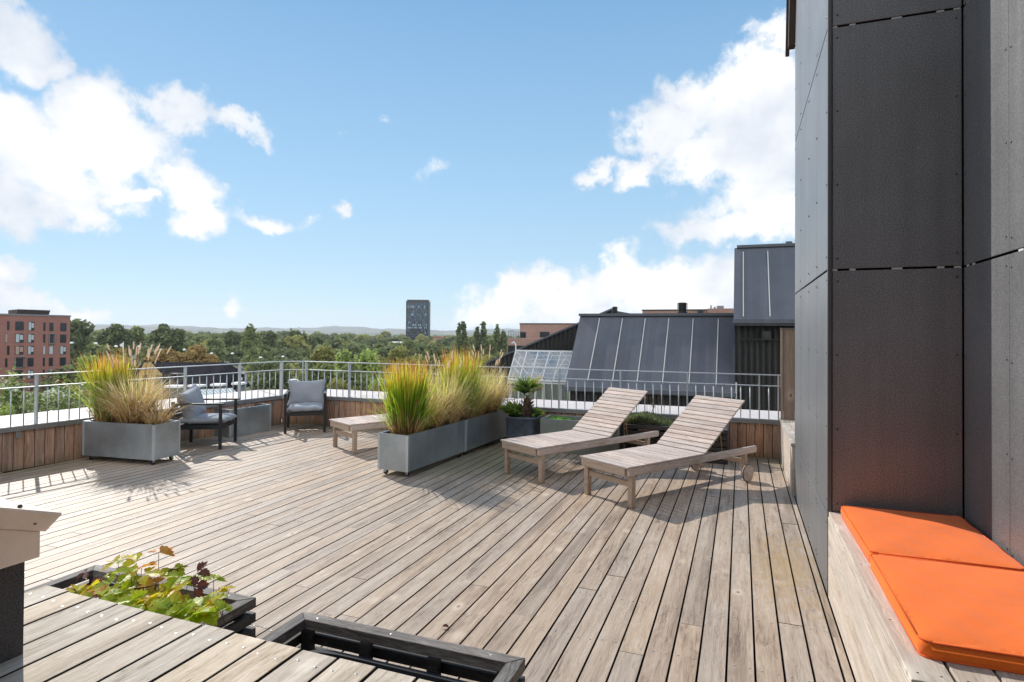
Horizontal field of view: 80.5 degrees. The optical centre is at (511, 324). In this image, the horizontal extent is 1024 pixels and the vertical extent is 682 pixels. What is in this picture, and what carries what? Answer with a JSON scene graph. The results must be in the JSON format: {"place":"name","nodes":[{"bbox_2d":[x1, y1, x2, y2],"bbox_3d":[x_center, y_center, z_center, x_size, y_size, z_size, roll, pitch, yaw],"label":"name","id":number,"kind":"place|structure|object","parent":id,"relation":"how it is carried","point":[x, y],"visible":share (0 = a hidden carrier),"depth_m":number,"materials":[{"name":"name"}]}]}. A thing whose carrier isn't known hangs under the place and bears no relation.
{"place":"outdoors","nodes":[
{"label":"outdoors","id":0,"kind":"place"},
{"bbox_2d":[115,381,200,424],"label":"fountain grass","id":1,"kind":"object","parent":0,"point":[154,419],"depth_m":6.78,"materials":[{"name":"plant"}]},
{"bbox_2d":[129,362,250,399],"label":"row house","id":2,"kind":"structure","parent":0,"point":[202,370],"depth_m":86.40,"materials":[{"name":"tile"}]},
{"bbox_2d":[67,333,517,406],"bbox_3d":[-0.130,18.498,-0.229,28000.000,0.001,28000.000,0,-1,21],"label":"ground","id":3,"kind":"structure","parent":0,"point":[134,357],"depth_m":357.15,"materials":[{"name":"plant"}]},
{"bbox_2d":[0,403,14,415],"bbox_3d":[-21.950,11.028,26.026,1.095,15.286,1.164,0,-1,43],"label":"bush","id":4,"kind":"object","parent":3,"relation":"on","point":[4,410],"visible":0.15,"depth_m":26.01,"materials":[{"name":"green plant"}]},
{"bbox_2d":[0,366,33,415],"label":"tree","id":5,"kind":"object","parent":3,"relation":"on","point":[17,395],"visible":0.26,"depth_m":30.62,"materials":[{"name":"green plant"}]},
{"bbox_2d":[0,309,70,405],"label":"apartment block","id":6,"kind":"structure","parent":3,"relation":"on","point":[34,341],"depth_m":142.12,"materials":[{"name":"red brick"}]},
{"bbox_2d":[15,321,23,329],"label":"window","id":7,"kind":"structure","parent":6,"relation":"in","point":[18,325],"depth_m":139.31,"materials":[{"name":"black"}]},
{"bbox_2d":[15,334,23,342],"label":"window","id":8,"kind":"structure","parent":6,"relation":"in","point":[19,338],"depth_m":139.31,"materials":[{"name":"white"}]},
{"bbox_2d":[15,346,23,354],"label":"window","id":9,"kind":"structure","parent":6,"relation":"in","point":[18,349],"depth_m":139.33,"materials":[{"name":"beige"}]},
{"bbox_2d":[16,358,22,366],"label":"window","id":10,"kind":"structure","parent":6,"relation":"in","point":[19,361],"depth_m":139.31,"materials":[{"name":"black"}]},
{"bbox_2d":[27,358,33,366],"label":"window","id":11,"kind":"structure","parent":6,"relation":"in","point":[30,361],"depth_m":141.47,"materials":[{"name":"black"}]},
{"bbox_2d":[21,389,55,412],"bbox_3d":[-28.375,11.335,36.164,2.352,14.833,2.310,0,-1,21],"label":"tree","id":12,"kind":"object","parent":3,"relation":"on","point":[40,401],"visible":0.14,"depth_m":36.01,"materials":[{"name":"green plant"}]},
{"bbox_2d":[40,376,92,411],"bbox_3d":[-26.112,10.861,35.517,3.040,15.796,3.077,0,-1,21],"label":"tree","id":13,"kind":"object","parent":3,"relation":"on","point":[63,403],"visible":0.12,"depth_m":35.08,"materials":[{"name":"green plant"}]},
{"bbox_2d":[70,318,96,364],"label":"tree","id":14,"kind":"object","parent":3,"relation":"on","point":[80,337],"visible":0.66,"depth_m":208.74,"materials":[{"name":"green plant"}]},
{"bbox_2d":[75,355,100,393],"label":"tree","id":15,"kind":"object","parent":3,"relation":"on","point":[81,362],"visible":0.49,"depth_m":77.10,"materials":[{"name":"green plant"}]},
{"bbox_2d":[95,323,135,358],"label":"tree","id":16,"kind":"object","parent":3,"relation":"on","point":[112,335],"visible":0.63,"depth_m":218.90,"materials":[{"name":"green plant"}]},
{"bbox_2d":[130,325,148,365],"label":"tree","id":17,"kind":"object","parent":3,"relation":"on","point":[139,335],"visible":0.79,"depth_m":279.38,"materials":[{"name":"green plant"}]},
{"bbox_2d":[143,348,181,361],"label":"tree","id":18,"kind":"object","parent":3,"relation":"on","point":[172,355],"visible":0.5,"depth_m":128.49,"materials":[{"name":"orange plant"}]},
{"bbox_2d":[149,323,188,351],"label":"tree","id":19,"kind":"object","parent":3,"relation":"on","point":[163,335],"visible":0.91,"depth_m":207.10,"materials":[{"name":"green plant"}]},
{"bbox_2d":[164,385,182,398],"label":"porch canopy","id":20,"kind":"object","parent":3,"relation":"on","point":[175,389],"visible":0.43,"depth_m":73.84,"materials":[{"name":"white paint"}]},
{"bbox_2d":[179,344,220,361],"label":"tree","id":21,"kind":"object","parent":3,"relation":"on","point":[195,353],"visible":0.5,"depth_m":132.07,"materials":[{"name":"orange plant"}]},
{"bbox_2d":[210,383,225,388],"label":"porch canopy","id":22,"kind":"object","parent":3,"relation":"on","point":[217,385],"visible":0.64,"depth_m":75.78,"materials":[{"name":"white paint"}]},
{"bbox_2d":[201,388,235,394],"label":"glass roofed shed","id":23,"kind":"structure","parent":3,"relation":"on","point":[216,391],"depth_m":53.22,"materials":[{"name":"glass"}]},
{"bbox_2d":[223,330,241,346],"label":"tree","id":24,"kind":"object","parent":3,"relation":"on","point":[232,337],"visible":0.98,"depth_m":297.42,"materials":[{"name":"green plant"}]},
{"bbox_2d":[231,382,246,391],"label":"porch canopy","id":25,"kind":"object","parent":3,"relation":"on","point":[242,386],"visible":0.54,"depth_m":77.01,"materials":[{"name":"white paint"}]},
{"bbox_2d":[240,323,264,352],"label":"tree","id":26,"kind":"object","parent":3,"relation":"on","point":[250,336],"visible":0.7,"depth_m":272.71,"materials":[{"name":"green plant"}]},
{"bbox_2d":[33,329,503,400],"bbox_3d":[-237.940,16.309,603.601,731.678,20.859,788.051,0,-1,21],"label":"woodland green","id":27,"kind":"object","parent":3,"relation":"on","point":[212,342],"visible":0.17,"depth_m":254.68,"materials":[{"name":"green plant"}]},
{"bbox_2d":[260,330,278,350],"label":"tree","id":28,"kind":"object","parent":3,"relation":"on","point":[268,337],"visible":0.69,"depth_m":285.86,"materials":[{"name":"green plant"}]},
{"bbox_2d":[249,358,291,389],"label":"tree","id":29,"kind":"object","parent":3,"relation":"on","point":[263,380],"visible":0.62,"depth_m":109.92,"materials":[{"name":"green plant"}]},
{"bbox_2d":[75,331,486,383],"bbox_3d":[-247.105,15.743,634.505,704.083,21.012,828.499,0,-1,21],"label":"woodland olive","id":30,"kind":"object","parent":3,"relation":"on","point":[295,341],"visible":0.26,"depth_m":290.85,"materials":[{"name":"green plant"}]},
{"bbox_2d":[60,331,519,400],"bbox_3d":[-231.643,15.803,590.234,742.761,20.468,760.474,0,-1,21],"label":"dark woodland","id":31,"kind":"object","parent":3,"relation":"on","point":[267,352],"visible":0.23,"depth_m":258.19,"materials":[{"name":"green plant"}]},
{"bbox_2d":[282,327,307,359],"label":"tree","id":32,"kind":"object","parent":3,"relation":"on","point":[292,333],"visible":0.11,"depth_m":310.53,"materials":[{"name":"green plant"}]},
{"bbox_2d":[299,360,335,387],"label":"tree","id":33,"kind":"object","parent":3,"relation":"on","point":[320,366],"visible":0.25,"depth_m":70.48,"materials":[{"name":"green plant"}]},
{"bbox_2d":[310,346,335,377],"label":"tree","id":34,"kind":"object","parent":3,"relation":"on","point":[325,353],"visible":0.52,"depth_m":113.94,"materials":[{"name":"green plant"}]},
{"bbox_2d":[327,379,353,389],"bbox_3d":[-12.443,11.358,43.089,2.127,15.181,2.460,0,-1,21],"label":"bush","id":35,"kind":"object","parent":3,"relation":"on","point":[341,385],"visible":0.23,"depth_m":42.85,"materials":[{"name":"green plant"}]},
{"bbox_2d":[334,348,351,379],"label":"tree","id":36,"kind":"object","parent":3,"relation":"on","point":[345,358],"visible":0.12,"depth_m":105.46,"materials":[{"name":"green plant"}]},
{"bbox_2d":[335,363,371,390],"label":"tree","id":37,"kind":"object","parent":3,"relation":"on","point":[360,382],"visible":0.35,"depth_m":76.64,"materials":[{"name":"green plant"}]},
{"bbox_2d":[354,347,380,381],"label":"tree","id":38,"kind":"object","parent":3,"relation":"on","point":[369,357],"visible":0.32,"depth_m":103.96,"materials":[{"name":"green plant"}]},
{"bbox_2d":[368,377,386,391],"bbox_3d":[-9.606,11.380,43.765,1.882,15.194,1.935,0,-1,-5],"label":"bush","id":39,"kind":"object","parent":3,"relation":"on","point":[376,386],"visible":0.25,"depth_m":43.59,"materials":[{"name":"green plant"}]},
{"bbox_2d":[0,389,780,459],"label":"terrace building","id":40,"kind":"structure","parent":3,"relation":"on","point":[16,419],"depth_m":8.51,"materials":[{"name":"concrete"},{"name":"grey metal"}]},
{"bbox_2d":[0,396,282,471],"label":"parapet wall","id":41,"kind":"structure","parent":40,"relation":"on","point":[25,446],"depth_m":6.72,"materials":[{"name":"brown wood"}]},
{"bbox_2d":[0,361,281,429],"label":"railing","id":42,"kind":"object","parent":41,"relation":"on","point":[36,386],"visible":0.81,"depth_m":7.87,"materials":[{"name":"metal"}]},
{"bbox_2d":[282,395,303,423],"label":"parapet wall","id":43,"kind":"structure","parent":40,"relation":"on","point":[296,419],"depth_m":9.69,"materials":[{"name":"brown wood"}]},
{"bbox_2d":[282,361,304,397],"bbox_3d":[-3.509,0.892,9.706,0.363,0.606,0.050,1,-1,-15],"label":"railing","id":44,"kind":"object","parent":43,"relation":"on","point":[302,369],"visible":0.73,"depth_m":9.69,"materials":[{"name":"metal"}]},
{"bbox_2d":[1,460,855,681],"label":"deck base","id":45,"kind":"object","parent":40,"relation":"on","point":[726,671],"depth_m":3.65,"materials":[{"name":"black"}]},
{"bbox_2d":[0,424,853,681],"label":"deck","id":46,"kind":"structure","parent":45,"relation":"on","point":[558,575],"depth_m":4.20,"materials":[{"name":"brown wood"}]},
{"bbox_2d":[0,498,61,663],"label":"capped wall","id":47,"kind":"structure","parent":46,"relation":"on","point":[22,525],"depth_m":1.85,"materials":[{"name":"beige metal"}]},
{"bbox_2d":[82,419,180,464],"bbox_3d":[-4.367,1.330,6.943,1.006,0.450,0.366,0,-1,15],"label":"steel planter","id":48,"kind":"object","parent":46,"relation":"on","point":[152,443],"visible":0.91,"depth_m":6.78,"materials":[{"name":"metal"}]},
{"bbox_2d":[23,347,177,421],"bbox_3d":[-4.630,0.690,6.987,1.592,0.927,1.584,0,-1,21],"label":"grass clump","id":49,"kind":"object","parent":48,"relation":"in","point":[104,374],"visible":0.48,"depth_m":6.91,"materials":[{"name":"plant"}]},
{"bbox_2d":[65,341,199,423],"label":"fountain grass","id":50,"kind":"object","parent":48,"relation":"in","point":[119,413],"depth_m":6.81,"materials":[{"name":"beige plant"}]},
{"bbox_2d":[24,565,255,636],"bbox_3d":[-1.876,1.427,2.919,1.135,0.192,0.520,0,-1,21],"label":"slatted planter","id":51,"kind":"object","parent":46,"relation":"on","point":[242,616],"visible":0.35,"depth_m":2.97,"materials":[{"name":"black wood"}]},
{"bbox_2d":[71,584,233,627],"bbox_3d":[-1.876,1.413,2.919,1.000,0.020,0.400,0,-1,21],"label":"soil bed","id":52,"kind":"object","parent":51,"relation":"in","point":[170,607],"visible":0.07,"depth_m":2.97,"materials":[{"name":"soil"}]},
{"bbox_2d":[64,545,234,628],"bbox_3d":[-1.698,1.242,2.758,1.284,0.333,0.516,0,-1,21],"label":"strawberry plant","id":53,"kind":"object","parent":52,"relation":"on","point":[199,609],"visible":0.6,"depth_m":2.74,"materials":[{"name":"green plant"}]},
{"bbox_2d":[171,383,239,449],"bbox_3d":[-3.951,1.173,7.827,0.630,0.793,0.651,0,-1,-6],"label":"armchair","id":54,"kind":"object","parent":46,"relation":"on","point":[199,418],"visible":0.93,"depth_m":7.62,"materials":[{"name":"black fabric"}]},
{"bbox_2d":[0,585,431,681],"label":"raised bench","id":55,"kind":"object","parent":46,"relation":"on","point":[69,637],"visible":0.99,"depth_m":1.90,"materials":[{"name":"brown wood"}]},
{"bbox_2d":[213,403,270,437],"bbox_3d":[-3.920,1.385,8.800,0.346,0.386,0.726,0,-1,26],"label":"steel planter","id":56,"kind":"object","parent":46,"relation":"on","point":[256,418],"visible":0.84,"depth_m":8.70,"materials":[{"name":"metal"}]},
{"bbox_2d":[284,379,326,433],"bbox_3d":[-3.098,1.215,9.103,0.591,0.752,0.630,1,-1,-16],"label":"armchair","id":57,"kind":"object","parent":46,"relation":"on","point":[302,398],"visible":1,"depth_m":9.16,"materials":[{"name":"black fabric"}]},
{"bbox_2d":[329,414,389,452],"bbox_3d":[-1.440,1.412,8.200,1.927,0.368,0.668,1,-1,-41],"label":"sun lounger","id":58,"kind":"object","parent":46,"relation":"on","point":[354,425],"visible":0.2,"depth_m":7.60,"materials":[{"name":"brown wood"}]},
{"bbox_2d":[261,612,524,681],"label":"slatted planter","id":59,"kind":"object","parent":46,"relation":"on","point":[307,631],"visible":0.62,"depth_m":2.58,"materials":[{"name":"black wood"}]},
{"bbox_2d":[310,649,466,681],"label":"plastic tub","id":60,"kind":"object","parent":59,"relation":"in","point":[420,674],"visible":0.4,"depth_m":2.51,"materials":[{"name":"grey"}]},
{"bbox_2d":[378,419,465,475],"bbox_3d":[-0.978,1.360,6.801,0.376,0.435,1.231,0,-1,24],"label":"steel planter","id":61,"kind":"object","parent":46,"relation":"on","point":[406,454],"visible":0.8,"depth_m":6.38,"materials":[{"name":"metal"}]},
{"bbox_2d":[341,356,471,434],"bbox_3d":[-1.072,0.724,6.386,1.497,0.925,1.557,1,-1,-23],"label":"grass clump","id":62,"kind":"object","parent":61,"relation":"in","point":[408,416],"visible":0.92,"depth_m":6.35,"materials":[{"name":"green plant"}]},
{"bbox_2d":[461,409,508,454],"bbox_3d":[-0.469,1.377,7.926,0.376,0.435,1.231,0,-1,24],"label":"steel planter","id":63,"kind":"object","parent":46,"relation":"on","point":[485,429],"visible":0.52,"depth_m":7.76,"materials":[{"name":"metal"}]},
{"bbox_2d":[417,340,509,418],"bbox_3d":[-0.768,0.694,7.424,1.760,1.014,1.732,1,-1,-13],"label":"grass clump","id":64,"kind":"object","parent":63,"relation":"in","point":[472,412],"visible":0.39,"depth_m":7.44,"materials":[{"name":"plant"}]},
{"bbox_2d":[435,352,523,416],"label":"fountain grass","id":65,"kind":"object","parent":63,"relation":"in","point":[482,410],"depth_m":7.70,"materials":[{"name":"plant"}]},
{"bbox_2d":[506,414,541,438],"bbox_3d":[0.155,1.390,7.856,0.414,0.416,0.414,0,-1,21],"label":"clay pot","id":66,"kind":"object","parent":46,"relation":"on","point":[519,426],"visible":0.6,"depth_m":7.68,"materials":[{"name":"ceramic"}]},
{"bbox_2d":[496,374,544,417],"bbox_3d":[0.152,0.944,7.878,0.684,0.624,0.548,0,-1,21],"label":"fan palm","id":67,"kind":"object","parent":66,"relation":"in","point":[525,409],"visible":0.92,"depth_m":7.79,"materials":[{"name":"green plant"}]},
{"bbox_2d":[500,387,658,483],"bbox_3d":[0.811,1.180,6.784,1.928,0.828,0.668,1,-1,-39],"label":"sun lounger","id":68,"kind":"object","parent":46,"relation":"on","point":[603,418],"visible":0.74,"depth_m":6.74,"materials":[{"name":"brown wood"}]},
{"bbox_2d":[540,415,623,454],"bbox_3d":[0.881,1.393,7.613,0.980,0.414,0.392,0,-1,21],"label":"fibre planter","id":69,"kind":"object","parent":46,"relation":"on","point":[547,425],"visible":0.27,"depth_m":7.48,"materials":[{"name":"grey"}]},
{"bbox_2d":[538,415,571,421],"bbox_3d":[0.569,1.216,7.743,0.440,0.077,0.316,0,-1,21],"label":"leafy plant","id":70,"kind":"object","parent":69,"relation":"in","point":[559,417],"visible":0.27,"depth_m":7.75,"materials":[{"name":"green plant"}]},
{"bbox_2d":[580,395,756,508],"bbox_3d":[1.580,1.175,5.921,1.928,0.828,0.668,1,-1,-36],"label":"sun lounger","id":71,"kind":"object","parent":46,"relation":"on","point":[692,433],"visible":1,"depth_m":5.90,"materials":[{"name":"brown wood"}]},
{"bbox_2d":[624,422,728,464],"bbox_3d":[1.993,1.409,7.330,1.180,0.391,0.460,0,-1,21],"label":"slatted planter","id":72,"kind":"object","parent":46,"relation":"on","point":[632,428],"visible":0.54,"depth_m":7.20,"materials":[{"name":"black wood"}]},
{"bbox_2d":[634,423,669,425],"bbox_3d":[1.994,1.255,7.332,1.050,0.020,0.360,0,-1,21],"label":"soil bed","id":73,"kind":"object","parent":72,"relation":"in","point":[650,424],"visible":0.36,"depth_m":7.52,"materials":[{"name":"soil"}]},
{"bbox_2d":[623,395,672,425],"bbox_3d":[1.629,1.056,7.473,0.706,0.363,0.384,0,-1,21],"label":"lavender shrub","id":74,"kind":"object","parent":73,"relation":"on","point":[647,417],"visible":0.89,"depth_m":7.36,"materials":[{"name":"green plant"}]},
{"bbox_2d":[779,418,794,495],"bbox_3d":[3.014,1.354,6.370,0.266,0.484,1.773,0,-1,21],"label":"board box","id":75,"kind":"object","parent":46,"relation":"on","point":[787,442],"visible":0.69,"depth_m":6.14,"materials":[{"name":"brown wood"}]},
{"bbox_2d":[780,328,794,419],"bbox_3d":[3.322,0.582,7.107,0.310,1.078,0.070,0,-1,21],"label":"board screen","id":76,"kind":"object","parent":75,"relation":"on","point":[787,373],"visible":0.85,"depth_m":7.11,"materials":[{"name":"brown wood"}]},
{"bbox_2d":[785,0,1023,593],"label":"clad building","id":77,"kind":"structure","parent":46,"relation":"on","point":[909,253],"depth_m":3.34,"materials":[{"name":"black metal"}]},
{"bbox_2d":[828,512,1023,681],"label":"wooden seat bench","id":78,"kind":"object","parent":46,"relation":"on","point":[878,645],"visible":0.27,"depth_m":2.37,"materials":[{"name":"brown wood"}]},
{"bbox_2d":[841,506,1023,570],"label":"seat cushion","id":79,"kind":"object","parent":78,"relation":"on","point":[942,537],"visible":0.87,"depth_m":2.83,"materials":[{"name":"orange fabric"}]},
{"bbox_2d":[870,554,1023,674],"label":"seat cushion","id":80,"kind":"object","parent":78,"relation":"on","point":[964,614],"visible":1,"depth_m":2.10,"materials":[{"name":"orange fabric"}]},
{"bbox_2d":[304,396,780,458],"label":"parapet wall","id":81,"kind":"structure","parent":40,"relation":"on","point":[763,436],"depth_m":7.47,"materials":[{"name":"brown wood"}]},
{"bbox_2d":[305,361,779,420],"bbox_3d":[-0.055,0.902,8.509,7.012,0.606,0.050,0,-1,21],"label":"railing","id":82,"kind":"object","parent":81,"relation":"on","point":[350,371],"visible":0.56,"depth_m":8.11,"materials":[{"name":"metal"}]},
{"bbox_2d":[379,363,414,381],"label":"tree","id":83,"kind":"object","parent":3,"relation":"on","point":[394,373],"visible":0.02,"depth_m":82.83,"materials":[{"name":"green plant"}]},
{"bbox_2d":[386,345,414,371],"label":"tree","id":84,"kind":"object","parent":3,"relation":"on","point":[398,353],"visible":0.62,"depth_m":126.71,"materials":[{"name":"green plant"}]},
{"bbox_2d":[402,338,417,349],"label":"tree","id":85,"kind":"object","parent":3,"relation":"on","point":[409,344],"visible":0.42,"depth_m":293.28,"materials":[{"name":"green plant"}]},
{"bbox_2d":[406,300,429,339],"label":"glass tower","id":86,"kind":"structure","parent":3,"relation":"on","point":[417,317],"depth_m":632.33,"materials":[{"name":"black"}]},
{"bbox_2d":[422,343,456,375],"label":"tree","id":87,"kind":"object","parent":3,"relation":"on","point":[431,348],"visible":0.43,"depth_m":215.02,"materials":[{"name":"green plant"}]},
{"bbox_2d":[454,322,462,355],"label":"tree","id":88,"kind":"object","parent":3,"relation":"on","point":[459,337],"visible":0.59,"depth_m":238.36,"materials":[{"name":"green plant"}]},
{"bbox_2d":[461,321,467,361],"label":"tree","id":89,"kind":"object","parent":3,"relation":"on","point":[464,336],"visible":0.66,"depth_m":238.50,"materials":[{"name":"green plant"}]},
{"bbox_2d":[467,336,474,350],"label":"tree","id":90,"kind":"object","parent":3,"relation":"on","point":[471,340],"visible":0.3,"depth_m":296.25,"materials":[{"name":"green plant"}]},
{"bbox_2d":[472,326,479,356],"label":"tree","id":91,"kind":"object","parent":3,"relation":"on","point":[476,337],"visible":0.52,"depth_m":238.78,"materials":[{"name":"green plant"}]},
{"bbox_2d":[477,321,489,356],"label":"tree","id":92,"kind":"object","parent":3,"relation":"on","point":[482,341],"visible":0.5,"depth_m":236.83,"materials":[{"name":"green plant"}]},
{"bbox_2d":[486,333,494,354],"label":"tree","id":93,"kind":"object","parent":3,"relation":"on","point":[490,340],"visible":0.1,"depth_m":249.60,"materials":[{"name":"green plant"}]},
{"bbox_2d":[491,324,500,356],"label":"tree","id":94,"kind":"object","parent":3,"relation":"on","point":[496,346],"visible":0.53,"depth_m":239.23,"materials":[{"name":"green plant"}]},
{"bbox_2d":[500,329,507,354],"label":"tree","id":95,"kind":"object","parent":3,"relation":"on","point":[503,342],"visible":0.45,"depth_m":239.25,"materials":[{"name":"green plant"}]},
{"bbox_2d":[435,308,624,397],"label":"black gable wing","id":96,"kind":"structure","parent":3,"relation":"on","point":[563,339],"depth_m":34.51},
{"bbox_2d":[508,342,572,400],"bbox_3d":[2.145,10.387,30.534,3.883,19.031,4.005,0,-1,21],"label":"greenhouse","id":97,"kind":"object","parent":3,"relation":"on","point":[518,360],"visible":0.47,"depth_m":30.16,"materials":[{"name":"white metal"}]},
{"bbox_2d":[507,323,575,352],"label":"brick block","id":98,"kind":"structure","parent":3,"relation":"on","point":[531,332],"depth_m":75.22,"materials":[{"name":"brown brick"}]},
{"bbox_2d":[539,331,549,337],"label":"window","id":99,"kind":"structure","parent":98,"relation":"in","point":[542,334],"depth_m":75.45,"materials":[{"name":"glass"}]},
{"bbox_2d":[642,305,733,312],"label":"long brick block","id":100,"kind":"structure","parent":3,"relation":"on","point":[720,309],"depth_m":57.47,"materials":[{"name":"brown"}]},
{"bbox_2d":[733,241,801,410],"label":"tall roof block","id":101,"kind":"structure","parent":3,"relation":"on","point":[764,293],"depth_m":24.34,"materials":[{"name":"metal"}]},
{"bbox_2d":[87,324,519,334],"bbox_3d":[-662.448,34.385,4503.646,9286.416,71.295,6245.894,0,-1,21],"label":"hills","id":102,"kind":"structure","parent":0,"point":[324,329],"depth_m":4091.74,"materials":[{"name":"foliage"},{"name":"grass"},{"name":"green plant"}]},
{"bbox_2d":[0,0,794,330],"label":"sky","id":103,"kind":"structure","parent":0,"point":[198,163],"materials":[{"name":"blue"}]},
{"bbox_2d":[378,358,483,429],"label":"fountain grass","id":104,"kind":"object","parent":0,"point":[437,421],"depth_m":6.72,"materials":[{"name":"plant"}]},
{"bbox_2d":[383,351,503,425],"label":"fountain grass","id":105,"kind":"object","parent":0,"point":[458,399],"depth_m":7.05,"materials":[{"name":"beige plant"}]},
{"bbox_2d":[471,344,519,413],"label":"fountain grass","id":106,"kind":"object","parent":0,"point":[497,402],"depth_m":8.12,"materials":[{"name":"beige plant"}]},
{"bbox_2d":[563,313,736,406],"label":"felt roof building","id":107,"kind":"structure","parent":0,"point":[688,342],"depth_m":26.76,"materials":[{"name":"grey"}]},
{"bbox_2d":[677,302,687,312],"bbox_3d":[8.025,-0.715,28.497,0.493,0.613,0.493,0,-1,21],"label":"roof vent","id":108,"kind":"object","parent":107,"relation":"on","point":[682,307],"visible":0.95,"depth_m":28.30,"materials":[{"name":"black"}]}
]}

